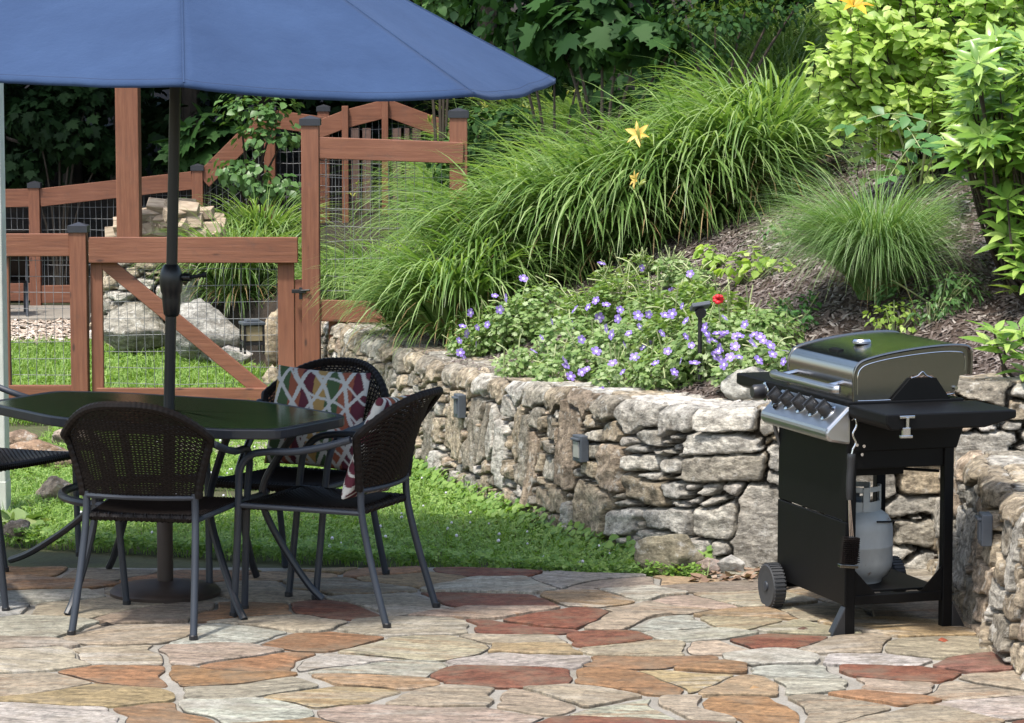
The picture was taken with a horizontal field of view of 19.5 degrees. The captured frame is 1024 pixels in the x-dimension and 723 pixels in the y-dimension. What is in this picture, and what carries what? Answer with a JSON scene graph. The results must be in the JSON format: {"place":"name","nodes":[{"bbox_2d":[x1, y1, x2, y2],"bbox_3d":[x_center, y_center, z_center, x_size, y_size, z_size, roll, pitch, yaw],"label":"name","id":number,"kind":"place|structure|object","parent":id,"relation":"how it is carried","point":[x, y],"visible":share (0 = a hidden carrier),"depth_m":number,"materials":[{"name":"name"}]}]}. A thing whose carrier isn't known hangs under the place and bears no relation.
{"place":"outdoors","nodes":[
{"label":"outdoors","id":0,"kind":"place"},
{"bbox_2d":[6,230,28,315],"bbox_3d":[-4.219,-0.736,24.580,0.442,0.719,0.637,-1,6,-11],"label":"lounge chair","id":1,"kind":"object","parent":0,"point":[18,268],"visible":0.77,"depth_m":24.48,"materials":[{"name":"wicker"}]},
{"bbox_2d":[10,305,69,321],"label":"path","id":2,"kind":"structure","parent":0,"point":[38,314],"depth_m":24.78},
{"bbox_2d":[4,85,276,188],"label":"woodland floor","id":3,"kind":"structure","parent":0,"point":[54,183],"depth_m":32.95,"materials":[{"name":"green plant"}]},
{"bbox_2d":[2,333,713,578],"bbox_3d":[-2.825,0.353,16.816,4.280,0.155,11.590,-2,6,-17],"label":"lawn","id":4,"kind":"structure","parent":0,"point":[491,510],"depth_m":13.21,"materials":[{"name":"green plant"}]},
{"bbox_2d":[0,83,10,511],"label":"porch post","id":5,"kind":"object","parent":4,"relation":"on","point":[5,489],"visible":0.65,"depth_m":13.62,"materials":[{"name":"white paint"}]},
{"bbox_2d":[1,507,50,526],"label":"hosta","id":6,"kind":"object","parent":4,"relation":"on","point":[17,513],"visible":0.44,"depth_m":13.30,"materials":[{"name":"green plant"}]},
{"bbox_2d":[10,439,65,469],"bbox_3d":[-2.438,0.482,15.311,0.335,0.169,0.259,-4,7,-33],"label":"rock","id":7,"kind":"object","parent":4,"relation":"on","point":[36,444],"visible":0.41,"depth_m":15.24,"materials":[{"name":"stone"}]},
{"bbox_2d":[36,476,72,502],"bbox_3d":[-2.171,0.613,14.084,0.169,0.141,0.136,3,6,29],"label":"rock","id":8,"kind":"object","parent":4,"relation":"on","point":[52,485],"visible":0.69,"depth_m":14.05,"materials":[{"name":"stone"}]},
{"bbox_2d":[104,303,164,352],"bbox_3d":[-2.644,-0.236,21.071,0.503,0.356,0.397,0,6,0],"label":"boulder","id":9,"kind":"object","parent":4,"relation":"on","point":[155,325],"visible":0.81,"depth_m":20.96,"materials":[{"name":"stone"}]},
{"bbox_2d":[88,237,309,401],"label":"garden gate","id":10,"kind":"structure","parent":4,"relation":"on","point":[107,255],"depth_m":17.75,"materials":[{"name":"wood"}]},
{"bbox_2d":[176,298,239,361],"bbox_3d":[-2.103,-0.215,20.466,0.555,0.443,0.364,0,6,0],"label":"boulder","id":11,"kind":"object","parent":4,"relation":"on","point":[209,328],"visible":0.57,"depth_m":20.38,"materials":[{"name":"stone"}]},
{"bbox_2d":[238,319,265,353],"bbox_3d":[-1.690,-0.166,19.375,0.150,0.220,0.150,-2,6,-17],"label":"garden lantern","id":12,"kind":"object","parent":4,"relation":"on","point":[257,326],"visible":0.97,"depth_m":19.32,"materials":[{"name":"metal"}]},
{"bbox_2d":[5,301,710,578],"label":"ground","id":13,"kind":"structure","parent":0,"point":[57,556],"depth_m":12.67,"materials":[{"name":"soil"}]},
{"bbox_2d":[4,83,77,183],"bbox_3d":[-4.954,-3.893,25.615,4.492,7.566,6.326,0,6,0],"label":"woodland tree","id":14,"kind":"object","parent":13,"relation":"on","point":[11,139],"visible":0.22,"depth_m":27.17,"materials":[{"name":"green plant"}]},
{"bbox_2d":[6,222,89,397],"bbox_3d":[-3.902,-0.242,17.760,2.771,1.179,0.118,0,6,0],"label":"garden fence","id":15,"kind":"object","parent":13,"relation":"on","point":[72,243],"visible":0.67,"depth_m":17.71,"materials":[{"name":"wood"}]},
{"bbox_2d":[11,318,90,344],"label":"pebbles","id":16,"kind":"object","parent":13,"relation":"on","point":[35,329],"visible":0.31,"depth_m":23.39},
{"bbox_2d":[4,85,115,284],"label":"grape vine","id":17,"kind":"object","parent":13,"relation":"on","point":[52,113],"visible":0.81,"depth_m":26.50,"materials":[{"name":"green plant"}]},
{"bbox_2d":[88,254,209,349],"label":"stone wall","id":18,"kind":"structure","parent":13,"relation":"on","point":[116,289],"depth_m":21.71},
{"bbox_2d":[115,88,141,236],"bbox_3d":[-2.837,-2.272,21.983,0.240,3.020,0.240,0,6,0],"label":"timber post","id":19,"kind":"object","parent":18,"relation":"on","point":[128,161],"depth_m":21.98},
{"bbox_2d":[295,107,468,369],"bbox_3d":[-0.775,-0.580,17.737,1.039,1.856,0.143,0,6,0],"label":"garden fence","id":20,"kind":"object","parent":13,"relation":"on","point":[315,147],"visible":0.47,"depth_m":17.64,"materials":[{"name":"wood"}]},
{"bbox_2d":[49,281,759,582],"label":"fallen leaves","id":21,"kind":"object","parent":13,"relation":"on","point":[746,575],"visible":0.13,"depth_m":11.88,"materials":[{"name":"brown plant"}]},
{"bbox_2d":[4,0,958,188],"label":"wood","id":22,"kind":"object","parent":13,"relation":"on","point":[148,128],"visible":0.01,"depth_m":30.96,"materials":[{"name":"green plant"}]},
{"bbox_2d":[321,321,939,568],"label":"stone wall","id":23,"kind":"structure","parent":13,"relation":"on","point":[700,472],"depth_m":12.68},
{"bbox_2d":[570,434,588,462],"bbox_3d":[0.291,0.376,12.895,0.054,0.115,0.086,-3,6,-25],"label":"wall light","id":24,"kind":"object","parent":23,"relation":"attached to","point":[581,448],"visible":1,"depth_m":12.86,"materials":[{"name":"metal"}]},
{"bbox_2d":[633,534,705,575],"bbox_3d":[0.635,0.789,12.082,0.233,0.200,0.205,5,7,42],"label":"boulder","id":25,"kind":"object","parent":13,"relation":"on","point":[674,549],"visible":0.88,"depth_m":12.02,"materials":[{"name":"stone"}]},
{"bbox_2d":[927,448,1023,680],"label":"stone wall","id":26,"kind":"structure","parent":13,"relation":"on","point":[988,588],"depth_m":10.77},
{"bbox_2d":[975,511,992,546],"bbox_3d":[1.690,0.600,10.680,0.054,0.115,0.086,0,6,1],"label":"wall light","id":27,"kind":"object","parent":26,"relation":"attached to","point":[984,528],"visible":1,"depth_m":10.64,"materials":[{"name":"metal"}]},
{"bbox_2d":[954,373,1023,462],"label":"stone wall","id":28,"kind":"structure","parent":26,"relation":"on","point":[998,390],"depth_m":11.69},
{"bbox_2d":[0,566,1023,722],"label":"patio","id":29,"kind":"structure","parent":0,"point":[497,645],"depth_m":10.32,"materials":[{"name":"stone"}]},
{"bbox_2d":[0,518,9,610],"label":"wicker chair","id":30,"kind":"object","parent":29,"relation":"on","point":[4,596],"visible":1,"depth_m":11.11,"materials":[{"name":"black metal"}]},
{"bbox_2d":[0,385,80,571],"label":"wicker chair","id":31,"kind":"object","parent":29,"relation":"on","point":[12,458],"visible":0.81,"depth_m":12.39,"materials":[{"name":"wicker"}]},
{"bbox_2d":[60,401,252,640],"bbox_3d":[-1.303,0.536,10.853,0.599,0.865,0.743,1,6,11],"label":"wicker chair","id":32,"kind":"object","parent":29,"relation":"on","point":[147,503],"visible":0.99,"depth_m":10.64,"materials":[{"name":"wicker"}]},
{"bbox_2d":[0,391,343,619],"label":"patio table","id":33,"kind":"object","parent":29,"relation":"on","point":[225,420],"visible":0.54,"depth_m":11.38,"materials":[{"name":"paint"}]},
{"bbox_2d":[0,0,555,603],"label":"patio umbrella","id":34,"kind":"object","parent":29,"relation":"on","point":[372,50],"visible":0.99,"depth_m":10.44,"materials":[{"name":"fabric"}]},
{"bbox_2d":[204,357,389,599],"bbox_3d":[-0.821,0.445,11.787,0.599,0.865,0.743,2,6,24],"label":"wicker chair","id":35,"kind":"object","parent":29,"relation":"on","point":[282,478],"visible":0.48,"depth_m":11.83,"materials":[{"name":"wicker"}]},
{"bbox_2d":[264,365,370,470],"bbox_3d":[-0.775,0.226,11.870,0.413,0.400,0.119,5,-8,24],"label":"throw pillow","id":36,"kind":"object","parent":35,"relation":"on","point":[344,394],"visible":0.57,"depth_m":11.82,"materials":[{"name":"fabric"}]},
{"bbox_2d":[229,386,442,627],"bbox_3d":[-0.615,0.513,11.088,0.742,0.865,0.599,2,6,22],"label":"wicker chair","id":37,"kind":"object","parent":29,"relation":"on","point":[298,498],"visible":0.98,"depth_m":10.94,"materials":[{"name":"wicker"}]},
{"bbox_2d":[341,394,421,498],"bbox_3d":[-0.476,0.309,11.002,0.119,0.400,0.413,24,10,18],"label":"throw pillow","id":38,"kind":"object","parent":37,"relation":"on","point":[378,407],"visible":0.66,"depth_m":10.84,"materials":[{"name":"fabric"}]},
{"bbox_2d":[737,330,1015,635],"bbox_3d":[1.290,0.425,11.097,0.609,1.046,1.468,-2,6,-17],"label":"gas grill","id":39,"kind":"object","parent":29,"relation":"on","point":[820,393],"visible":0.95,"depth_m":10.78,"materials":[{"name":"black metal"}]},
{"bbox_2d":[777,499,847,605],"bbox_3d":[1.105,0.698,10.985,0.012,0.302,0.630,-2,6,-17],"label":"door","id":40,"kind":"structure","parent":39,"relation":"in","point":[809,541],"depth_m":10.97,"materials":[{"name":"black metal"}]},
{"bbox_2d":[837,418,859,568],"bbox_3d":[1.201,0.470,10.621,0.077,0.541,0.059,-2,6,-17],"label":"grill brush","id":41,"kind":"object","parent":39,"relation":"hanging from","point":[849,552],"visible":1,"depth_m":10.62,"materials":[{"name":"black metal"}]},
{"bbox_2d":[825,481,894,583],"bbox_3d":[1.267,0.629,10.965,0.273,0.356,0.276,-4,7,-34],"label":"propane tank","id":42,"kind":"object","parent":39,"relation":"on","point":[874,528],"visible":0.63,"depth_m":10.86,"materials":[{"name":"metal"}]},
{"bbox_2d":[6,0,1023,558],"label":"hillside","id":43,"kind":"structure","parent":0,"point":[100,208],"depth_m":15.93,"materials":[{"name":"brown soil"}]},
{"bbox_2d":[4,83,261,226],"bbox_3d":[-3.713,-4.587,26.729,5.091,7.579,6.055,0,6,0],"label":"woodland tree","id":44,"kind":"object","parent":43,"relation":"on","point":[148,104],"visible":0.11,"depth_m":27.73,"materials":[{"name":"green plant"}]},
{"bbox_2d":[5,104,330,305],"bbox_3d":[-4.628,-1.297,25.656,6.134,1.847,0.236,0,6,0],"label":"garden fence","id":45,"kind":"object","parent":43,"relation":"on","point":[34,197],"visible":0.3,"depth_m":25.55,"materials":[{"name":"wood"}]},
{"bbox_2d":[181,87,200,198],"bbox_3d":[-3.177,-4.768,27.079,4.511,7.632,4.963,0,6,0],"label":"tall tree","id":46,"kind":"object","parent":43,"relation":"on","point":[188,96],"visible":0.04,"depth_m":27.79,"materials":[{"name":"green plant"}]},
{"bbox_2d":[146,102,249,206],"bbox_3d":[-2.782,-1.657,26.253,1.063,1.272,0.655,4,7,36],"label":"oak sapling","id":47,"kind":"object","parent":43,"relation":"on","point":[209,139],"visible":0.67,"depth_m":26.07,"materials":[{"name":"green plant"}]},
{"bbox_2d":[126,199,332,320],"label":"daylily","id":48,"kind":"object","parent":43,"relation":"on","point":[247,282],"visible":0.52,"depth_m":21.06,"materials":[{"name":"green plant"}]},
{"bbox_2d":[207,94,304,212],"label":"vine shrub","id":49,"kind":"object","parent":43,"relation":"on","point":[247,179],"visible":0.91,"depth_m":24.84,"materials":[{"name":"green plant"}]},
{"bbox_2d":[165,87,360,183],"bbox_3d":[-2.103,-5.071,27.727,5.184,7.642,5.848,0,6,0],"label":"woodland tree","id":50,"kind":"object","parent":43,"relation":"on","point":[225,109],"visible":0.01,"depth_m":29.14,"materials":[{"name":"green plant"}]},
{"bbox_2d":[183,212,355,303],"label":"daylily","id":51,"kind":"object","parent":43,"relation":"on","point":[271,278],"visible":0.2,"depth_m":21.34,"materials":[{"name":"green plant"}]},
{"bbox_2d":[265,309,277,368],"bbox_3d":[-1.601,-0.165,20.270,0.181,0.440,0.158,-4,7,-35],"label":"boulder","id":52,"kind":"object","parent":43,"relation":"on","point":[271,342],"visible":0.45,"depth_m":20.22,"materials":[{"name":"stone"}]},
{"bbox_2d":[188,179,366,261],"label":"daylily","id":53,"kind":"object","parent":43,"relation":"on","point":[254,216],"visible":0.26,"depth_m":22.73,"materials":[{"name":"green plant"}]},
{"bbox_2d":[257,180,403,299],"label":"daylily","id":54,"kind":"object","parent":43,"relation":"on","point":[325,278],"visible":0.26,"depth_m":19.38,"materials":[{"name":"green plant"}]},
{"bbox_2d":[303,253,425,350],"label":"daylily","id":55,"kind":"object","parent":43,"relation":"on","point":[390,306],"visible":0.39,"depth_m":16.73,"materials":[{"name":"green plant"}]},
{"bbox_2d":[295,229,440,300],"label":"daylily","id":56,"kind":"object","parent":43,"relation":"on","point":[359,251],"visible":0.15,"depth_m":19.47,"materials":[{"name":"green plant"}]},
{"bbox_2d":[320,101,449,223],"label":"arched gate","id":57,"kind":"structure","parent":43,"relation":"on","point":[344,119],"depth_m":25.30,"materials":[{"name":"wood"}]},
{"bbox_2d":[351,128,420,213],"bbox_3d":[-1.096,-1.467,26.096,0.750,1.150,0.050,0,6,0],"label":"board screen","id":58,"kind":"object","parent":43,"relation":"on","point":[410,132],"visible":0.29,"depth_m":26.05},
{"bbox_2d":[296,0,561,172],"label":"woodland tree","id":59,"kind":"object","parent":43,"relation":"on","point":[420,105],"visible":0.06,"depth_m":29.00,"materials":[{"name":"green plant"}]},
{"bbox_2d":[413,0,474,184],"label":"round leaf sapling","id":60,"kind":"object","parent":43,"relation":"on","point":[444,9],"visible":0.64,"depth_m":22.33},
{"bbox_2d":[329,142,558,254],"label":"daylily","id":61,"kind":"object","parent":43,"relation":"on","point":[420,184],"visible":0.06,"depth_m":20.35,"materials":[{"name":"green plant"}]},
{"bbox_2d":[303,202,606,356],"bbox_3d":[-0.311,-0.408,16.099,1.757,0.894,1.586,1,6,9],"label":"daylily","id":62,"kind":"object","parent":43,"relation":"on","point":[433,322],"visible":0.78,"depth_m":15.92,"materials":[{"name":"green plant"}]},
{"bbox_2d":[345,126,578,256],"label":"daylily","id":63,"kind":"object","parent":43,"relation":"on","point":[425,182],"visible":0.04,"depth_m":20.77,"materials":[{"name":"green plant"}]},
{"bbox_2d":[357,97,578,222],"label":"daylily","id":64,"kind":"object","parent":43,"relation":"on","point":[429,118],"visible":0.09,"depth_m":23.37,"materials":[{"name":"green plant"}]},
{"bbox_2d":[331,150,623,291],"bbox_3d":[-0.024,-0.727,16.907,2.019,1.006,1.989,2,6,17],"label":"daylily","id":65,"kind":"object","parent":43,"relation":"on","point":[441,218],"visible":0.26,"depth_m":16.54,"materials":[{"name":"green plant"}]},
{"bbox_2d":[325,189,636,342],"bbox_3d":[-0.105,-0.555,16.509,1.763,0.908,1.861,-1,6,-14],"label":"daylily","id":66,"kind":"object","parent":43,"relation":"on","point":[465,250],"visible":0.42,"depth_m":16.13,"materials":[{"name":"green plant"}]},
{"bbox_2d":[425,102,542,203],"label":"wood edge bush","id":67,"kind":"object","parent":43,"relation":"on","point":[473,127],"visible":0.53,"depth_m":19.36,"materials":[{"name":"green plant"}]},
{"bbox_2d":[412,88,583,140],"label":"daylily","id":68,"kind":"object","parent":43,"relation":"on","point":[495,106],"visible":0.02,"depth_m":25.49,"materials":[{"name":"green plant"}]},
{"bbox_2d":[442,274,602,381],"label":"geranium","id":69,"kind":"object","parent":43,"relation":"on","point":[494,332],"visible":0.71,"depth_m":15.08,"materials":[{"name":"green plant"}]},
{"bbox_2d":[424,100,655,212],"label":"daylily","id":70,"kind":"object","parent":43,"relation":"on","point":[542,150],"visible":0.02,"depth_m":17.82,"materials":[{"name":"green plant"}]},
{"bbox_2d":[379,120,728,301],"bbox_3d":[0.315,-0.799,16.446,2.155,1.097,1.945,0,6,-3],"label":"daylily","id":71,"kind":"object","parent":43,"relation":"on","point":[563,224],"visible":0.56,"depth_m":16.15,"materials":[{"name":"green plant"}]},
{"bbox_2d":[451,0,668,166],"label":"beech sapling","id":72,"kind":"object","parent":43,"relation":"on","point":[498,37],"visible":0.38,"depth_m":20.55,"materials":[{"name":"plant"}]},
{"bbox_2d":[472,86,668,140],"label":"daylily","id":73,"kind":"object","parent":43,"relation":"on","point":[549,112],"visible":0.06,"depth_m":24.05,"materials":[{"name":"green plant"}]},
{"bbox_2d":[476,98,686,202],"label":"daylily","id":74,"kind":"object","parent":43,"relation":"on","point":[578,133],"visible":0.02,"depth_m":18.14,"materials":[{"name":"green plant"}]},
{"bbox_2d":[473,0,718,103],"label":"woodland tree","id":75,"kind":"object","parent":43,"relation":"on","point":[664,3],"visible":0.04,"depth_m":27.23,"materials":[{"name":"green plant"}]},
{"bbox_2d":[432,120,762,287],"bbox_3d":[0.450,-0.880,16.410,2.148,1.011,1.877,5,7,39],"label":"daylily","id":76,"kind":"object","parent":43,"relation":"on","point":[621,217],"visible":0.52,"depth_m":16.01,"materials":[{"name":"green plant"}]},
{"bbox_2d":[515,0,707,151],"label":"maple sapling","id":77,"kind":"object","parent":43,"relation":"on","point":[590,34],"visible":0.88,"depth_m":18.54,"materials":[{"name":"green plant"}]},
{"bbox_2d":[553,253,687,388],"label":"geranium","id":78,"kind":"object","parent":43,"relation":"on","point":[608,354],"visible":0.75,"depth_m":13.77,"materials":[{"name":"green plant"}]},
{"bbox_2d":[588,245,718,297],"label":"geranium","id":79,"kind":"object","parent":43,"relation":"on","point":[676,271],"visible":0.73,"depth_m":14.77,"materials":[{"name":"green plant"}]},
{"bbox_2d":[487,93,836,267],"bbox_3d":[0.837,-0.975,16.444,2.074,1.068,2.188,-1,6,-6],"label":"daylily","id":80,"kind":"object","parent":43,"relation":"on","point":[669,185],"visible":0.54,"depth_m":15.97,"materials":[{"name":"green plant"}]},
{"bbox_2d":[350,130,1023,398],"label":"bark chips","id":81,"kind":"object","parent":43,"relation":"on","point":[851,296],"visible":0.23,"depth_m":14.00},
{"bbox_2d":[525,72,863,247],"bbox_3d":[1.038,-1.085,16.393,2.111,1.052,2.080,-1,6,-14],"label":"daylily","id":82,"kind":"object","parent":43,"relation":"on","point":[730,208],"visible":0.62,"depth_m":15.95,"materials":[{"name":"green plant"}]},
{"bbox_2d":[690,301,710,379],"bbox_3d":[0.815,-0.093,12.925,0.083,0.344,0.065,-1,6,-9],"label":"solar light","id":83,"kind":"object","parent":43,"relation":"on","point":[698,308],"visible":1,"depth_m":12.91,"materials":[{"name":"black metal"}]},
{"bbox_2d":[692,244,727,269],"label":"weed","id":84,"kind":"object","parent":43,"relation":"on","point":[709,254],"visible":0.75,"depth_m":14.86,"materials":[{"name":"green plant"}]},
{"bbox_2d":[625,272,804,389],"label":"geranium","id":85,"kind":"object","parent":43,"relation":"on","point":[732,349],"visible":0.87,"depth_m":13.01,"materials":[{"name":"green plant"}]},
{"bbox_2d":[649,0,816,102],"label":"locust sapling","id":86,"kind":"object","parent":43,"relation":"on","point":[743,27],"visible":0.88,"depth_m":17.86,"materials":[{"name":"plant"}]},
{"bbox_2d":[580,46,894,225],"bbox_3d":[1.334,-1.211,16.321,2.152,1.095,1.943,2,6,17],"label":"daylily","id":87,"kind":"object","parent":43,"relation":"on","point":[785,120],"visible":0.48,"depth_m":16.05,"materials":[{"name":"green plant"}]},
{"bbox_2d":[605,28,883,175],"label":"daylily","id":88,"kind":"object","parent":43,"relation":"on","point":[763,88],"visible":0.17,"depth_m":16.79,"materials":[{"name":"green plant"}]},
{"bbox_2d":[721,366,768,400],"bbox_3d":[0.998,0.104,12.570,0.235,0.166,0.189,0,6,0],"label":"boulder","id":89,"kind":"object","parent":43,"relation":"on","point":[732,389],"visible":0.47,"depth_m":12.55,"materials":[{"name":"stone"}]},
{"bbox_2d":[710,245,795,286],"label":"weed","id":90,"kind":"object","parent":43,"relation":"on","point":[729,271],"visible":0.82,"depth_m":14.29,"materials":[{"name":"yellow plant"}]},
{"bbox_2d":[662,27,846,112],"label":"daylily","id":91,"kind":"object","parent":43,"relation":"on","point":[792,51],"visible":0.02,"depth_m":25.34,"materials":[{"name":"green plant"}]},
{"bbox_2d":[681,0,829,45],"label":"daylily","id":92,"kind":"object","parent":43,"relation":"on","point":[819,23],"visible":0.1,"depth_m":29.65,"materials":[{"name":"green plant"}]},
{"bbox_2d":[679,8,831,61],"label":"daylily","id":93,"kind":"object","parent":43,"relation":"on","point":[778,40],"visible":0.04,"depth_m":27.23,"materials":[{"name":"green plant"}]},
{"bbox_2d":[694,13,836,72],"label":"daylily","id":94,"kind":"object","parent":43,"relation":"on","point":[775,46],"visible":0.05,"depth_m":26.84,"materials":[{"name":"green plant"}]},
{"bbox_2d":[663,39,880,155],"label":"daylily","id":95,"kind":"object","parent":43,"relation":"on","point":[793,76],"visible":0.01,"depth_m":24.00,"materials":[{"name":"green plant"}]},
{"bbox_2d":[766,290,821,317],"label":"weed","id":96,"kind":"object","parent":43,"relation":"on","point":[790,305],"visible":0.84,"depth_m":13.31,"materials":[{"name":"green plant"}]},
{"bbox_2d":[722,114,996,315],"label":"ornamental grass","id":97,"kind":"object","parent":43,"relation":"on","point":[857,249],"depth_m":13.07,"materials":[{"name":"green plant"}]},
{"bbox_2d":[832,106,950,193],"bbox_3d":[1.952,-0.971,14.078,0.514,0.477,0.982,3,7,32],"label":"compound sapling","id":98,"kind":"object","parent":43,"relation":"on","point":[905,120],"visible":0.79,"depth_m":13.84,"materials":[{"name":"green plant"}]},
{"bbox_2d":[862,297,920,332],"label":"weed","id":99,"kind":"object","parent":43,"relation":"on","point":[892,319],"visible":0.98,"depth_m":12.89,"materials":[{"name":"green plant"}]},
{"bbox_2d":[803,0,1023,187],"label":"yellow shrub","id":100,"kind":"object","parent":43,"relation":"on","point":[907,82],"visible":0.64,"depth_m":14.37,"materials":[{"name":"green plant"}]},
{"bbox_2d":[858,266,993,312],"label":"weed","id":101,"kind":"object","parent":43,"relation":"on","point":[953,291],"visible":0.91,"depth_m":12.96,"materials":[{"name":"green plant"}]},
{"bbox_2d":[906,294,964,326],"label":"weed","id":102,"kind":"object","parent":43,"relation":"on","point":[935,312],"visible":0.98,"depth_m":12.82,"materials":[{"name":"green plant"}]},
{"bbox_2d":[928,20,1023,285],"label":"rhododendron","id":103,"kind":"object","parent":43,"relation":"on","point":[985,140],"visible":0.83,"depth_m":12.67,"materials":[{"name":"green plant"}]},
{"bbox_2d":[959,316,1023,381],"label":"rhododendron","id":104,"kind":"object","parent":43,"relation":"on","point":[1011,332],"visible":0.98,"depth_m":11.75,"materials":[{"name":"green plant"}]},
{"bbox_2d":[975,178,1023,303],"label":"rhododendron","id":105,"kind":"object","parent":43,"relation":"on","point":[1003,228],"visible":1,"depth_m":12.63,"materials":[{"name":"green plant"}]},
{"bbox_3d":[-2.552,-1.010,22.511,0.072,0.112,0.329,1,1,45],"label":"firewood log","id":106,"kind":"object","parent":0,"visible":0},
{"bbox_2d":[160,212,203,228],"bbox_3d":[-2.483,-1.056,22.406,0.316,0.147,0.083,-3,-38,6],"label":"firewood log","id":107,"kind":"object","parent":106,"relation":"on","point":[190,219],"visible":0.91,"depth_m":22.36,"materials":[{"name":"brown wood"}]},
{"bbox_2d":[146,197,199,216],"bbox_3d":[-2.548,-1.151,22.399,0.401,0.126,0.080,6,6,11],"label":"firewood log","id":108,"kind":"object","parent":107,"relation":"on","point":[156,205],"visible":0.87,"depth_m":22.38,"materials":[{"name":"brown wood"}]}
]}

